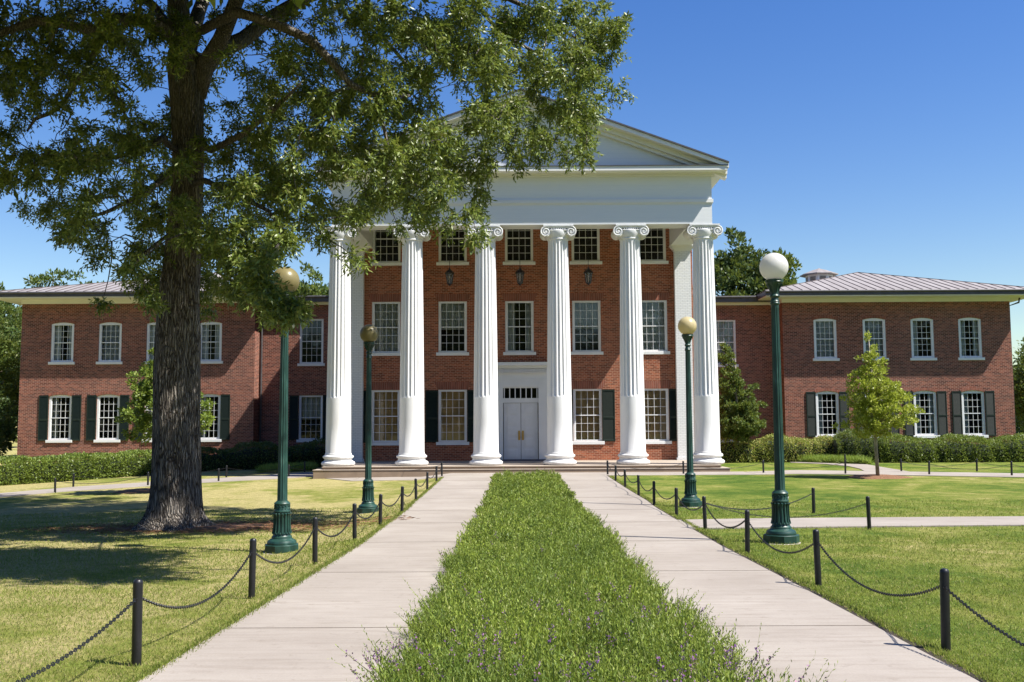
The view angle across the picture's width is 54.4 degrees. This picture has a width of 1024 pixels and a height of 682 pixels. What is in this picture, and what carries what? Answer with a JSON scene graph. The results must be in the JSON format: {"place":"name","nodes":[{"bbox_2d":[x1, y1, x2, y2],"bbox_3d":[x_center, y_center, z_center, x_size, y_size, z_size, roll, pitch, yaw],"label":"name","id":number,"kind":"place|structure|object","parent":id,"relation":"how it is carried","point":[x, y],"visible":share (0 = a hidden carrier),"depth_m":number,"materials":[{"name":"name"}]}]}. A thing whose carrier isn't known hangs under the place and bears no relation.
{"place":"outdoors","nodes":[
{"label":"outdoors","id":0,"kind":"place"},
{"bbox_2d":[137,475,492,681],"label":"path","id":1,"kind":"structure","parent":0,"point":[365,584],"depth_m":9.57,"materials":[{"name":"concrete"}]},
{"bbox_2d":[273,480,873,627],"bbox_3d":[0.423,3.512,19.627,6.074,0.265,29.309,0,-5,0],"label":"path joint","id":2,"kind":"object","parent":1,"relation":"on","point":[676,570],"visible":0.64,"depth_m":8.73,"materials":[{"name":"grey concrete"}]},
{"bbox_2d":[0,436,1023,681],"bbox_3d":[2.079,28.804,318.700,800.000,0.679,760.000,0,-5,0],"label":"lawn","id":3,"kind":"structure","parent":0,"point":[260,496],"depth_m":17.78,"materials":[{"name":"green plant"}]},
{"bbox_2d":[0,281,19,421],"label":"tree","id":4,"kind":"object","parent":3,"relation":"on","point":[2,400],"visible":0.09,"depth_m":75.68,"materials":[{"name":"green plant"}]},
{"bbox_2d":[0,301,21,456],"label":"tree","id":5,"kind":"object","parent":3,"relation":"on","point":[10,345],"visible":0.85,"depth_m":60.10,"materials":[{"name":"green plant"}]},
{"bbox_2d":[10,274,42,358],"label":"tree","id":6,"kind":"object","parent":3,"relation":"on","point":[32,281],"visible":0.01,"depth_m":92.64,"materials":[{"name":"green plant"}]},
{"bbox_2d":[18,268,67,320],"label":"tree","id":7,"kind":"object","parent":3,"relation":"on","point":[46,278],"visible":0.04,"depth_m":92.94,"materials":[{"name":"green plant"}]},
{"bbox_2d":[54,268,91,285],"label":"tree","id":8,"kind":"object","parent":3,"relation":"on","point":[65,272],"visible":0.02,"depth_m":93.09,"materials":[{"name":"green plant"}]},
{"bbox_2d":[0,448,151,485],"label":"hedge","id":9,"kind":"object","parent":3,"relation":"on","point":[63,468],"visible":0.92,"depth_m":41.33,"materials":[{"name":"green plant"}]},
{"bbox_2d":[113,488,149,493],"bbox_3d":[-12.329,5.078,33.753,2.449,0.148,2.036,0,-5,0],"label":"mulch ring","id":10,"kind":"object","parent":3,"relation":"on","point":[137,490],"visible":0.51,"depth_m":33.23,"materials":[{"name":"brown soil"}]},
{"bbox_2d":[131,579,142,665],"bbox_3d":[-2.786,2.121,7.397,0.072,0.695,0.072,-2,-5,23],"label":"bollard","id":11,"kind":"object","parent":3,"relation":"on","point":[136,648],"visible":0.91,"depth_m":7.37,"materials":[{"name":"black metal"}]},
{"bbox_2d":[16,598,137,681],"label":"chain","id":12,"kind":"object","parent":11,"relation":"attached to","point":[38,672],"visible":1,"depth_m":6.45,"materials":[{"name":"black metal"}]},
{"bbox_2d":[143,551,251,608],"bbox_3d":[-2.781,2.203,9.018,0.027,0.327,3.212,0,-5,0],"label":"chain","id":13,"kind":"object","parent":11,"relation":"attached to","point":[184,606],"visible":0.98,"depth_m":8.87,"materials":[{"name":"black metal"}]},
{"bbox_2d":[114,348,215,445],"bbox_3d":[-11.469,2.582,32.658,3.264,5.147,2.423,-2,-5,23],"label":"young tree","id":14,"kind":"object","parent":3,"relation":"on","point":[142,395],"visible":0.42,"depth_m":32.46,"materials":[{"name":"green plant"}]},
{"bbox_2d":[0,472,356,496],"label":"walk","id":15,"kind":"structure","parent":3,"relation":"on","point":[144,484],"depth_m":37.09,"materials":[{"name":"concrete"}]},
{"bbox_2d":[105,523,272,531],"bbox_3d":[-6.770,3.914,20.876,4.147,0.101,2.139,0,-5,0],"label":"mulch ring","id":16,"kind":"object","parent":3,"relation":"on","point":[218,526],"visible":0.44,"depth_m":20.60,"materials":[{"name":"brown soil"}]},
{"bbox_2d":[12,514,419,534],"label":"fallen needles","id":17,"kind":"object","parent":3,"relation":"on","point":[130,530],"visible":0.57,"depth_m":20.61,"materials":[{"name":"brown plant"}]},
{"bbox_2d":[248,538,256,598],"bbox_3d":[-2.773,2.457,10.625,0.072,0.695,0.072,1,-5,-6],"label":"bollard","id":18,"kind":"object","parent":3,"relation":"on","point":[252,571],"visible":0.9,"depth_m":10.60,"materials":[{"name":"black metal"}]},
{"bbox_2d":[256,527,315,563],"bbox_3d":[-2.733,2.523,12.117,0.027,0.318,2.962,0,-5,2],"label":"chain","id":19,"kind":"object","parent":18,"relation":"attached to","point":[278,562],"visible":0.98,"depth_m":12.02,"materials":[{"name":"black metal"}]},
{"bbox_2d":[201,436,325,471],"bbox_3d":[-12.630,5.383,47.242,7.825,1.685,2.697,2,-5,-23],"label":"hedge","id":20,"kind":"object","parent":3,"relation":"on","point":[246,458],"visible":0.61,"depth_m":46.59,"materials":[{"name":"green plant"}]},
{"bbox_2d":[263,267,299,553],"bbox_3d":[-3.723,1.168,16.219,0.610,4.795,0.610,1,-5,-14],"label":"street lamp","id":21,"kind":"object","parent":3,"relation":"on","point":[281,540],"visible":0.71,"depth_m":16.10,"materials":[{"name":"metal"}]},
{"bbox_2d":[252,461,319,472],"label":"monkey grass","id":22,"kind":"structure","parent":3,"relation":"on","point":[267,468],"depth_m":44.61,"materials":[{"name":"green plant"}]},
{"bbox_2d":[299,262,318,288],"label":"tree","id":23,"kind":"object","parent":3,"relation":"on","point":[308,266],"visible":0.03,"depth_m":95.85,"materials":[{"name":"green plant"}]},
{"bbox_2d":[295,269,328,295],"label":"tree","id":24,"kind":"object","parent":3,"relation":"on","point":[320,290],"visible":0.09,"depth_m":82.02,"materials":[{"name":"green plant"}]},
{"bbox_2d":[312,517,317,564],"bbox_3d":[-2.691,2.750,13.597,0.072,0.684,0.072,0,-5,-6],"label":"bollard","id":25,"kind":"object","parent":3,"relation":"on","point":[315,543],"visible":0.9,"depth_m":13.57,"materials":[{"name":"black metal"}]},
{"bbox_2d":[318,511,354,536],"bbox_3d":[-2.670,2.821,15.182,0.027,0.303,3.141,0,-5,1],"label":"chain","id":26,"kind":"object","parent":25,"relation":"hanging from","point":[321,532],"visible":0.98,"depth_m":15.20,"materials":[{"name":"black metal"}]},
{"bbox_2d":[0,0,636,531],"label":"oak tree","id":27,"kind":"object","parent":3,"relation":"on","point":[180,222],"visible":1,"depth_m":19.65,"materials":[{"name":"green plant"}]},
{"bbox_2d":[352,503,356,540],"bbox_3d":[-2.650,3.065,16.750,0.072,0.662,0.072,-1,-4,4],"label":"bollard","id":28,"kind":"object","parent":3,"relation":"on","point":[354,523],"visible":0.91,"depth_m":16.73,"materials":[{"name":"black metal"}]},
{"bbox_2d":[357,325,378,513],"bbox_3d":[-3.541,1.980,24.581,0.610,4.795,0.610,0,-5,-2],"label":"street lamp","id":29,"kind":"object","parent":3,"relation":"on","point":[369,335],"visible":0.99,"depth_m":24.52,"materials":[{"name":"metal"}]},
{"bbox_2d":[378,494,382,524],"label":"bollard","id":30,"kind":"object","parent":3,"relation":"on","point":[380,510],"visible":0.91,"depth_m":19.58,"materials":[{"name":"black metal"}]},
{"bbox_2d":[400,486,403,510],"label":"bollard","id":31,"kind":"object","parent":3,"relation":"on","point":[402,500],"visible":0.91,"depth_m":22.86,"materials":[{"name":"black metal"}]},
{"bbox_2d":[414,478,416,498],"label":"bollard","id":32,"kind":"object","parent":3,"relation":"on","point":[415,481],"visible":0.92,"depth_m":26.54,"materials":[{"name":"black metal"}]},
{"bbox_2d":[0,88,1023,478],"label":"university hall","id":33,"kind":"structure","parent":3,"relation":"on","point":[484,362],"depth_m":45.93,"materials":[{"name":"brick"}]},
{"bbox_2d":[45,395,71,442],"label":"window","id":34,"kind":"structure","parent":33,"relation":"in","point":[54,404],"depth_m":53.97,"materials":[{"name":"white paint"}]},
{"bbox_2d":[48,323,74,364],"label":"window","id":35,"kind":"structure","parent":33,"relation":"in","point":[56,337],"depth_m":54.33,"materials":[{"name":"white paint"}]},
{"bbox_2d":[93,395,120,442],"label":"window","id":36,"kind":"structure","parent":33,"relation":"in","point":[98,440],"depth_m":53.91,"materials":[{"name":"white paint"}]},
{"bbox_2d":[96,322,122,363],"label":"window","id":37,"kind":"structure","parent":33,"relation":"in","point":[110,343],"depth_m":54.41,"materials":[{"name":"white paint"}]},
{"bbox_2d":[144,322,155,363],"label":"window","id":38,"kind":"structure","parent":33,"relation":"in","point":[150,326],"depth_m":54.32,"materials":[{"name":"white paint"}]},
{"bbox_2d":[200,394,221,441],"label":"window","id":39,"kind":"structure","parent":33,"relation":"in","point":[203,436],"depth_m":53.93,"materials":[{"name":"white paint"}]},
{"bbox_2d":[201,322,222,363],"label":"window","id":40,"kind":"structure","parent":33,"relation":"in","point":[205,330],"depth_m":54.30,"materials":[{"name":"white paint"}]},
{"bbox_2d":[296,395,322,441],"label":"window","id":41,"kind":"structure","parent":33,"relation":"in","point":[310,406],"depth_m":55.16,"materials":[{"name":"white paint"}]},
{"bbox_2d":[297,319,324,365],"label":"window","id":42,"kind":"structure","parent":33,"relation":"in","point":[301,363],"depth_m":55.28,"materials":[{"name":"white paint"}]},
{"bbox_2d":[371,302,399,355],"bbox_3d":[-5.799,-0.586,45.954,1.511,2.568,0.360,0,-5,0],"label":"window","id":43,"kind":"structure","parent":33,"relation":"in","point":[385,315],"depth_m":46.05,"materials":[{"name":"white paint"}]},
{"bbox_2d":[370,230,401,265],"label":"window","id":44,"kind":"structure","parent":33,"relation":"in","point":[381,263],"depth_m":46.18,"materials":[{"name":"white paint"}]},
{"bbox_2d":[372,390,399,445],"bbox_3d":[-5.778,3.516,45.609,1.511,2.527,0.360,0,-5,0],"label":"window","id":45,"kind":"structure","parent":33,"relation":"in","point":[383,434],"depth_m":45.73,"materials":[{"name":"beige glass"}]},
{"bbox_2d":[445,236,454,285],"bbox_3d":[-2.723,-4.338,43.432,0.440,3.885,0.381,0,-5,0],"label":"hanging lantern","id":46,"kind":"object","parent":33,"relation":"hanging from","point":[449,273],"visible":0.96,"depth_m":43.25,"materials":[{"name":"black metal"}]},
{"bbox_2d":[436,231,468,264],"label":"window","id":47,"kind":"structure","parent":33,"relation":"in","point":[440,262],"depth_m":46.15,"materials":[{"name":"white paint"}]},
{"bbox_2d":[436,301,468,355],"bbox_3d":[-2.732,-0.603,45.938,1.511,2.568,0.360,0,-5,0],"label":"window","id":48,"kind":"structure","parent":33,"relation":"in","point":[451,315],"depth_m":45.99,"materials":[{"name":"white paint"}]},
{"bbox_2d":[436,390,468,444],"bbox_3d":[-2.710,3.499,45.593,1.511,2.527,0.360,0,-5,0],"label":"window","id":49,"kind":"structure","parent":33,"relation":"in","point":[454,436],"depth_m":45.71,"materials":[{"name":"beige glass"}]},
{"bbox_2d":[503,403,520,458],"bbox_3d":[-0.001,4.113,45.420,0.803,2.560,0.152,0,-5,0],"label":"door","id":50,"kind":"structure","parent":33,"relation":"in","point":[512,411],"depth_m":45.43,"materials":[{"name":"paint"}]},
{"bbox_2d":[503,229,534,264],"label":"window","id":51,"kind":"structure","parent":33,"relation":"in","point":[507,262],"depth_m":46.13,"materials":[{"name":"white paint"}]},
{"bbox_2d":[503,301,535,354],"bbox_3d":[0.345,-0.621,45.922,1.511,2.568,0.360,0,-5,0],"label":"window","id":52,"kind":"structure","parent":33,"relation":"in","point":[510,326],"depth_m":45.95,"materials":[{"name":"white paint"}]},
{"bbox_2d":[515,229,524,284],"bbox_3d":[0.339,-4.355,43.417,0.440,3.885,0.381,0,-5,0],"label":"hanging lantern","id":53,"kind":"object","parent":33,"relation":"hanging from","point":[519,272],"visible":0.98,"depth_m":43.19,"materials":[{"name":"black metal"}]},
{"bbox_2d":[521,403,538,458],"bbox_3d":[0.816,4.109,45.415,0.789,2.560,0.152,0,-5,0],"label":"door","id":54,"kind":"structure","parent":33,"relation":"in","point":[529,411],"depth_m":45.42,"materials":[{"name":"paint"}]},
{"bbox_2d":[570,229,601,264],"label":"window","id":55,"kind":"structure","parent":33,"relation":"in","point":[574,262],"depth_m":46.15,"materials":[{"name":"white paint"}]},
{"bbox_2d":[571,301,602,354],"bbox_3d":[3.434,-0.638,45.907,1.511,2.568,0.360,0,-5,0],"label":"window","id":56,"kind":"structure","parent":33,"relation":"in","point":[586,315],"depth_m":45.93,"materials":[{"name":"white paint"}]},
{"bbox_2d":[583,267,592,284],"bbox_3d":[3.311,-4.372,43.401,0.440,3.885,0.381,0,-5,0],"label":"hanging lantern","id":57,"kind":"object","parent":33,"relation":"hanging from","point":[587,272],"visible":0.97,"depth_m":43.16,"materials":[{"name":"black metal"}]},
{"bbox_2d":[572,389,604,444],"bbox_3d":[3.455,3.464,45.561,1.511,2.527,0.360,0,-5,0],"label":"window","id":58,"kind":"structure","parent":33,"relation":"in","point":[581,433],"depth_m":45.66,"materials":[{"name":"white paint"}]},
{"bbox_2d":[640,228,668,263],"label":"window","id":59,"kind":"structure","parent":33,"relation":"in","point":[658,261],"depth_m":46.12,"materials":[{"name":"white paint"}]},
{"bbox_2d":[642,300,669,353],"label":"window","id":60,"kind":"structure","parent":33,"relation":"in","point":[654,312],"depth_m":46.01,"materials":[{"name":"white paint"}]},
{"bbox_2d":[644,389,671,443],"bbox_3d":[6.513,3.447,45.546,1.511,2.527,0.360,0,-5,0],"label":"window","id":61,"kind":"structure","parent":33,"relation":"in","point":[652,436],"depth_m":45.66,"materials":[{"name":"white paint"}]},
{"bbox_2d":[716,320,738,366],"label":"window","id":62,"kind":"structure","parent":33,"relation":"in","point":[725,329],"depth_m":55.36,"materials":[{"name":"white paint"}]},
{"bbox_2d":[813,318,839,360],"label":"window","id":63,"kind":"structure","parent":33,"relation":"in","point":[825,336],"depth_m":54.22,"materials":[{"name":"white paint"}]},
{"bbox_2d":[815,391,839,437],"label":"window","id":64,"kind":"structure","parent":33,"relation":"in","point":[819,406],"depth_m":53.76,"materials":[{"name":"white paint"}]},
{"bbox_2d":[862,318,888,360],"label":"window","id":65,"kind":"structure","parent":33,"relation":"in","point":[876,326],"depth_m":54.21,"materials":[{"name":"white paint"}]},
{"bbox_2d":[910,318,936,360],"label":"window","id":66,"kind":"structure","parent":33,"relation":"in","point":[914,340],"depth_m":54.05,"materials":[{"name":"white paint"}]},
{"bbox_2d":[913,391,939,437],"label":"window","id":67,"kind":"structure","parent":33,"relation":"in","point":[931,396],"depth_m":53.76,"materials":[{"name":"white paint"}]},
{"bbox_2d":[958,318,984,359],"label":"window","id":68,"kind":"structure","parent":33,"relation":"in","point":[976,323],"depth_m":54.09,"materials":[{"name":"white paint"}]},
{"bbox_2d":[961,390,988,437],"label":"window","id":69,"kind":"structure","parent":33,"relation":"in","point":[965,417],"depth_m":53.71,"materials":[{"name":"white paint"}]},
{"bbox_2d":[5,355,1020,440],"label":"woods","id":70,"kind":"object","parent":3,"relation":"on","point":[1013,377],"depth_m":136.79,"materials":[{"name":"green plant"}]},
{"bbox_2d":[351,472,756,480],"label":"walk","id":71,"kind":"structure","parent":3,"relation":"on","point":[560,473],"depth_m":37.98,"materials":[{"name":"concrete"}]},
{"bbox_2d":[637,475,639,495],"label":"bollard","id":72,"kind":"object","parent":3,"relation":"on","point":[638,487],"visible":0.9,"depth_m":27.68,"materials":[{"name":"black metal"}]},
{"bbox_2d":[652,481,655,504],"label":"bollard","id":73,"kind":"object","parent":3,"relation":"on","point":[653,490],"visible":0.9,"depth_m":24.58,"materials":[{"name":"black metal"}]},
{"bbox_2d":[675,488,677,514],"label":"bollard","id":74,"kind":"object","parent":3,"relation":"on","point":[676,502],"visible":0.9,"depth_m":21.49,"materials":[{"name":"black metal"}]},
{"bbox_2d":[678,317,701,507],"bbox_3d":[4.333,1.787,24.362,0.610,4.795,0.610,0,-5,-7],"label":"street lamp","id":75,"kind":"object","parent":3,"relation":"on","point":[687,326],"visible":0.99,"depth_m":24.30,"materials":[{"name":"metal"}]},
{"bbox_2d":[717,342,767,444],"bbox_3d":[11.112,3.058,48.839,2.600,6.063,2.682,-4,-6,38],"label":"evergreen tree","id":76,"kind":"object","parent":3,"relation":"on","point":[738,417],"visible":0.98,"depth_m":48.45,"materials":[{"name":"green plant"}]},
{"bbox_2d":[714,225,770,295],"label":"tree","id":77,"kind":"object","parent":3,"relation":"on","point":[739,268],"visible":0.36,"depth_m":83.34,"materials":[{"name":"green plant"}]},
{"bbox_2d":[745,510,749,552],"bbox_3d":[3.402,2.787,14.385,0.072,0.684,0.072,3,-6,-28],"label":"bollard","id":78,"kind":"object","parent":3,"relation":"on","point":[747,533],"visible":0.9,"depth_m":14.36,"materials":[{"name":"black metal"}]},
{"bbox_2d":[705,503,744,527],"bbox_3d":[3.470,2.893,16.337,0.027,0.312,3.883,0,-5,2],"label":"chain","id":79,"kind":"object","parent":78,"relation":"attached to","point":[720,523],"visible":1,"depth_m":16.44,"materials":[{"name":"black metal"}]},
{"bbox_2d":[720,433,834,462],"bbox_3d":[13.212,5.233,49.184,6.592,1.622,2.245,0,-5,0],"label":"hedge","id":80,"kind":"object","parent":3,"relation":"on","point":[754,451],"visible":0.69,"depth_m":48.40,"materials":[{"name":"green plant"}]},
{"bbox_2d":[756,246,801,292],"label":"tree","id":81,"kind":"object","parent":3,"relation":"on","point":[787,280],"visible":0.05,"depth_m":82.31,"materials":[{"name":"green plant"}]},
{"bbox_2d":[759,253,799,544],"bbox_3d":[4.257,0.960,15.955,0.610,4.795,0.610,1,-5,-17],"label":"street lamp","id":82,"kind":"object","parent":3,"relation":"on","point":[773,268],"visible":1,"depth_m":15.88,"materials":[{"name":"metal"}]},
{"bbox_2d":[607,475,989,681],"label":"turf edge","id":83,"kind":"object","parent":3,"relation":"on","point":[959,668],"visible":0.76,"depth_m":8.95,"materials":[{"name":"plant"}]},
{"bbox_2d":[811,488,814,512],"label":"bollard","id":84,"kind":"object","parent":3,"relation":"on","point":[813,499],"visible":0.91,"depth_m":22.02,"materials":[{"name":"black metal"}]},
{"bbox_2d":[813,529,821,585],"bbox_3d":[3.449,2.479,11.244,0.072,0.695,0.072,-6,-7,37],"label":"bollard","id":85,"kind":"object","parent":3,"relation":"on","point":[817,562],"visible":0.91,"depth_m":11.22,"materials":[{"name":"black metal"}]},
{"bbox_2d":[747,520,812,553],"bbox_3d":[3.425,2.553,12.819,0.027,0.318,3.132,0,-5,-1],"label":"chain","id":86,"kind":"object","parent":85,"relation":"attached to","point":[767,544],"visible":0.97,"depth_m":12.80,"materials":[{"name":"black metal"}]},
{"bbox_2d":[791,453,874,464],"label":"monkey grass","id":87,"kind":"structure","parent":3,"relation":"on","point":[837,458],"depth_m":46.75,"materials":[{"name":"green plant"}]},
{"bbox_2d":[790,462,909,471],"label":"walk","id":88,"kind":"structure","parent":3,"relation":"on","point":[865,467],"depth_m":42.95,"materials":[{"name":"concrete"}]},
{"bbox_2d":[679,516,1023,528],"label":"walk","id":89,"kind":"structure","parent":3,"relation":"on","point":[846,522],"depth_m":19.30,"materials":[{"name":"concrete"}]},
{"bbox_2d":[826,427,886,462],"bbox_3d":[16.755,5.066,48.537,2.508,1.752,2.448,0,-5,0],"label":"shrub","id":90,"kind":"object","parent":3,"relation":"on","point":[850,445],"visible":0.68,"depth_m":47.72,"materials":[{"name":"green plant"}]},
{"bbox_2d":[866,496,871,529],"bbox_3d":[6.441,3.136,17.975,0.072,0.662,0.072,-4,-5,31],"label":"bollard","id":91,"kind":"object","parent":3,"relation":"on","point":[868,512],"visible":0.91,"depth_m":17.95,"materials":[{"name":"black metal"}]},
{"bbox_2d":[706,503,865,517],"bbox_3d":[4.995,3.087,18.131,2.891,0.276,0.027,-1,-5,6],"label":"chain","id":92,"kind":"object","parent":91,"relation":"attached to","point":[790,517],"visible":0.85,"depth_m":18.10,"materials":[{"name":"black metal"}]},
{"bbox_2d":[848,474,912,478],"bbox_3d":[12.957,4.796,35.183,2.314,0.138,2.194,0,-5,0],"label":"mulch ring","id":93,"kind":"object","parent":3,"relation":"on","point":[872,476],"visible":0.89,"depth_m":34.64,"materials":[{"name":"brown soil"}]},
{"bbox_2d":[831,330,925,475],"bbox_3d":[12.920,2.276,34.975,2.461,5.340,2.786,4,-6,-40],"label":"young tree","id":94,"kind":"object","parent":93,"relation":"on","point":[873,414],"visible":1,"depth_m":34.70,"materials":[{"name":"green plant"}]},
{"bbox_2d":[748,470,1023,477],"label":"walk","id":95,"kind":"structure","parent":3,"relation":"on","point":[955,474],"depth_m":37.00,"materials":[{"name":"concrete"}]},
{"bbox_2d":[939,568,950,651],"bbox_3d":[3.383,2.127,7.771,0.072,0.695,0.072,-2,-6,34],"label":"bollard","id":96,"kind":"object","parent":3,"relation":"on","point":[945,613],"visible":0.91,"depth_m":7.75,"materials":[{"name":"black metal"}]},
{"bbox_2d":[817,541,939,596],"bbox_3d":[3.414,2.219,9.511,0.027,0.324,3.460,0,-5,1],"label":"chain","id":97,"kind":"object","parent":96,"relation":"attached to","point":[891,594],"visible":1,"depth_m":9.24,"materials":[{"name":"black metal"}]},
{"bbox_2d":[943,586,1023,645],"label":"chain","id":98,"kind":"object","parent":96,"relation":"hanging from","point":[984,619],"visible":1,"depth_m":7.07,"materials":[{"name":"black metal"}]},
{"bbox_2d":[872,432,1023,462],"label":"hedge","id":99,"kind":"object","parent":3,"relation":"on","point":[940,448],"visible":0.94,"depth_m":47.37,"materials":[{"name":"green plant"}]},
{"bbox_2d":[1012,336,1023,433],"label":"tree","id":100,"kind":"object","parent":3,"relation":"on","point":[1016,422],"visible":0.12,"depth_m":77.68,"materials":[{"name":"green plant"}]},
{"bbox_2d":[1013,343,1023,439],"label":"tree","id":101,"kind":"object","parent":3,"relation":"on","point":[1018,381],"visible":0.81,"depth_m":63.71,"materials":[{"name":"green plant"}]},
{"bbox_2d":[0,0,1023,364],"label":"sky","id":102,"kind":"structure","parent":0,"point":[866,136],"materials":[{"name":"blue"}]},
{"bbox_2d":[331,467,844,681],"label":"planting bed","id":103,"kind":"object","parent":0,"point":[516,512],"visible":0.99,"depth_m":7.84,"materials":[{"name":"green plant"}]},
{"bbox_2d":[345,533,827,681],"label":"purple flowers","id":104,"kind":"object","parent":103,"relation":"on","point":[549,640],"visible":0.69,"depth_m":6.05,"materials":[{"name":"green plant"}]},
{"bbox_2d":[702,496,706,528],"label":"bollard","id":105,"kind":"object","parent":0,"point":[704,512],"visible":0.91,"depth_m":18.25,"materials":[{"name":"black metal"}]},
{"bbox_2d":[712,493,812,509],"bbox_3d":[5.109,3.270,20.168,0.027,0.290,4.889,-4,-6,39],"label":"chain","id":106,"kind":"object","parent":105,"relation":"hanging from","point":[758,509],"visible":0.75,"depth_m":19.76,"materials":[{"name":"black metal"}]},
{"bbox_2d":[560,475,978,681],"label":"path","id":107,"kind":"structure","parent":0,"point":[660,538],"depth_m":9.64,"materials":[{"name":"concrete"}]},
{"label":"bollard","id":108,"kind":"object","parent":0,"visible":0},
{"bbox_2d":[57,475,146,483],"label":"chain","id":109,"kind":"object","parent":108,"relation":"attached to","point":[100,483],"visible":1,"depth_m":35.18,"materials":[{"name":"black metal"}]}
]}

